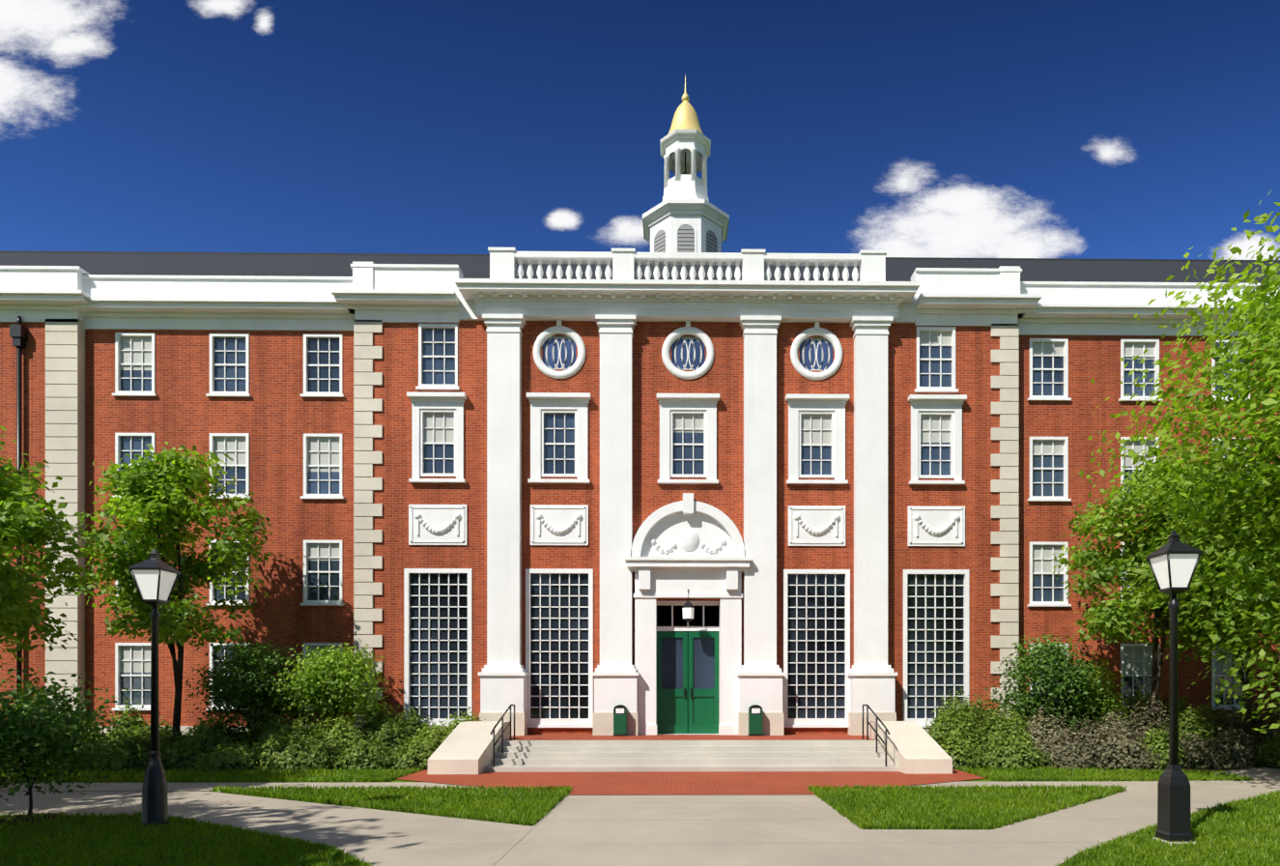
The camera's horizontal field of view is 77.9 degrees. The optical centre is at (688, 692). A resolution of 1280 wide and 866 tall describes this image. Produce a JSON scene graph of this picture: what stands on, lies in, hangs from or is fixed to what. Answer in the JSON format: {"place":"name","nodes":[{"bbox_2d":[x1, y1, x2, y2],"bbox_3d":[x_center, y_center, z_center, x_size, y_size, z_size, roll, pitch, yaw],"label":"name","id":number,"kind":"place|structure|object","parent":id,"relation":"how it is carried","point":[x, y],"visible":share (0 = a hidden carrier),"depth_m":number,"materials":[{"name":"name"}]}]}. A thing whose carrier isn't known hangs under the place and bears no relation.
{"place":"outdoors","nodes":[
{"label":"outdoors","id":0,"kind":"place"},
{"bbox_2d":[0,0,1279,259],"label":"sky","id":1,"kind":"structure","parent":0,"point":[942,128],"materials":[{"name":"blue"}]},
{"bbox_2d":[0,764,1279,865],"bbox_3d":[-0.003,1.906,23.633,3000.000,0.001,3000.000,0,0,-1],"label":"ground","id":2,"kind":"structure","parent":0,"point":[972,780],"depth_m":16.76,"materials":[{"name":"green plant"}]},
{"bbox_2d":[0,775,69,824],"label":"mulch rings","id":3,"kind":"object","parent":2,"relation":"on","point":[23,819],"visible":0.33,"depth_m":11.61,"materials":[{"name":"brown soil"}]},
{"bbox_2d":[0,667,150,817],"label":"small tree","id":4,"kind":"object","parent":2,"relation":"on","point":[35,718],"depth_m":11.40,"materials":[{"name":"green plant"}]},
{"bbox_2d":[127,548,180,825],"bbox_3d":[-7.589,-0.069,11.231,0.453,3.950,0.453,0,0,-1],"label":"lamp post","id":5,"kind":"object","parent":2,"relation":"on","point":[155,577],"visible":0.94,"depth_m":11.17,"materials":[{"name":"black metal"}]},
{"bbox_2d":[0,765,1279,865],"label":"paths","id":6,"kind":"structure","parent":2,"relation":"on","point":[691,818],"depth_m":11.56,"materials":[{"name":"concrete"}]},
{"bbox_2d":[0,425,108,667],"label":"tree","id":7,"kind":"object","parent":6,"relation":"on","point":[26,521],"visible":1,"depth_m":16.69,"materials":[{"name":"green plant"}]},
{"bbox_2d":[65,441,275,740],"bbox_3d":[-13.506,-2.345,20.759,4.787,8.509,4.070,0,0,-1],"label":"tree","id":8,"kind":"object","parent":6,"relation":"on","point":[144,483],"depth_m":20.41,"materials":[{"name":"green plant"}]},
{"bbox_2d":[0,699,485,771],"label":"bed shrubs","id":9,"kind":"object","parent":6,"relation":"on","point":[184,746],"depth_m":20.00,"materials":[{"name":"green plant"}]},
{"bbox_2d":[184,637,322,735],"bbox_3d":[-11.844,0.206,21.545,3.191,3.412,3.052,0,0,-1],"label":"shrub","id":10,"kind":"object","parent":6,"relation":"on","point":[249,683],"depth_m":21.08,"materials":[{"name":"green plant"}]},
{"bbox_2d":[266,642,399,729],"bbox_3d":[-9.797,0.254,21.860,3.071,3.318,2.953,0,0,-1],"label":"shrub","id":11,"kind":"object","parent":6,"relation":"on","point":[345,668],"depth_m":21.30,"materials":[{"name":"green plant"}]},
{"bbox_2d":[984,633,1116,733],"bbox_3d":[9.911,0.155,21.986,3.138,3.505,2.962,0,0,-1],"label":"shrub","id":12,"kind":"object","parent":6,"relation":"on","point":[1050,668],"depth_m":21.46,"materials":[{"name":"green plant"}]},
{"bbox_2d":[1048,657,1136,727],"bbox_3d":[11.285,0.458,22.616,2.419,2.907,2.330,0,0,-1],"label":"shrub","id":13,"kind":"object","parent":6,"relation":"on","point":[1107,702],"visible":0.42,"depth_m":21.95,"materials":[{"name":"green plant"}]},
{"bbox_2d":[925,682,1279,769],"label":"shrubs","id":14,"kind":"object","parent":6,"relation":"on","point":[980,729],"depth_m":20.22,"materials":[{"name":"green plant"}]},
{"bbox_2d":[1052,452,1266,724],"bbox_3d":[12.422,-2.199,21.002,4.697,8.221,4.753,0,0,-1],"label":"tree","id":15,"kind":"object","parent":6,"relation":"on","point":[1108,615],"depth_m":20.45,"materials":[{"name":"green plant"}]},
{"bbox_2d":[1126,471,1279,744],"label":"tree","id":16,"kind":"object","parent":6,"relation":"on","point":[1198,632],"depth_m":20.30,"materials":[{"name":"green plant"}]},
{"bbox_2d":[0,247,1279,735],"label":"building","id":17,"kind":"structure","parent":2,"relation":"on","point":[545,491],"depth_m":23.65,"materials":[{"name":"brick"}]},
{"bbox_2d":[642,75,729,252],"bbox_3d":[-0.109,-20.034,31.632,3.400,9.480,3.400,0,0,-1],"label":"cupola","id":18,"kind":"object","parent":17,"relation":"on","point":[685,215],"visible":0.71,"depth_m":30.78,"materials":[{"name":"white paint"}]},
{"bbox_2d":[682,589,694,622],"bbox_3d":[0.042,-2.567,23.496,0.355,0.987,0.615,0,0,20],"label":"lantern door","id":19,"kind":"structure","parent":17,"relation":"attached to","point":[688,608],"depth_m":23.28,"materials":[{"name":"white glass"}]},
{"bbox_2d":[427,720,952,773],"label":"entrance steps","id":20,"kind":"structure","parent":2,"relation":"on","point":[466,747],"depth_m":19.87,"materials":[{"name":"stone"}]},
{"bbox_2d":[490,704,514,767],"bbox_3d":[-4.654,1.045,19.902,0.044,1.462,2.681,0,0,-1],"label":"handrail","id":21,"kind":"object","parent":20,"relation":"on","point":[502,729],"visible":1,"depth_m":19.75,"materials":[{"name":"black metal"}]},
{"bbox_2d":[613,704,627,736],"bbox_3d":[-1.974,0.806,22.986,0.400,0.900,0.400,0,0,-1],"label":"trash bin","id":22,"kind":"object","parent":20,"relation":"on","point":[619,721],"visible":0.85,"depth_m":22.80,"materials":[{"name":"green metal"}]},
{"bbox_2d":[747,704,763,736],"bbox_3d":[1.955,0.806,23.038,0.400,0.900,0.400,0,0,-1],"label":"trash bin","id":23,"kind":"object","parent":20,"relation":"on","point":[754,721],"visible":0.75,"depth_m":22.85,"materials":[{"name":"green metal"}]},
{"bbox_2d":[862,704,889,766],"bbox_3d":[4.745,1.045,20.027,0.044,1.462,2.681,0,0,-1],"label":"handrail","id":24,"kind":"object","parent":20,"relation":"on","point":[881,722],"visible":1,"depth_m":19.87,"materials":[{"name":"black metal"}]},
{"bbox_2d":[1145,530,1203,844],"bbox_3d":[6.129,-0.069,9.962,0.453,3.950,0.453,0,0,-1],"label":"lamp post","id":25,"kind":"object","parent":2,"relation":"on","point":[1173,561],"visible":0.96,"depth_m":9.89,"materials":[{"name":"metal"}]},
{"bbox_2d":[1079,188,1279,734],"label":"tree","id":26,"kind":"object","parent":2,"relation":"on","point":[1258,491],"depth_m":15.66,"materials":[{"name":"green plant"}]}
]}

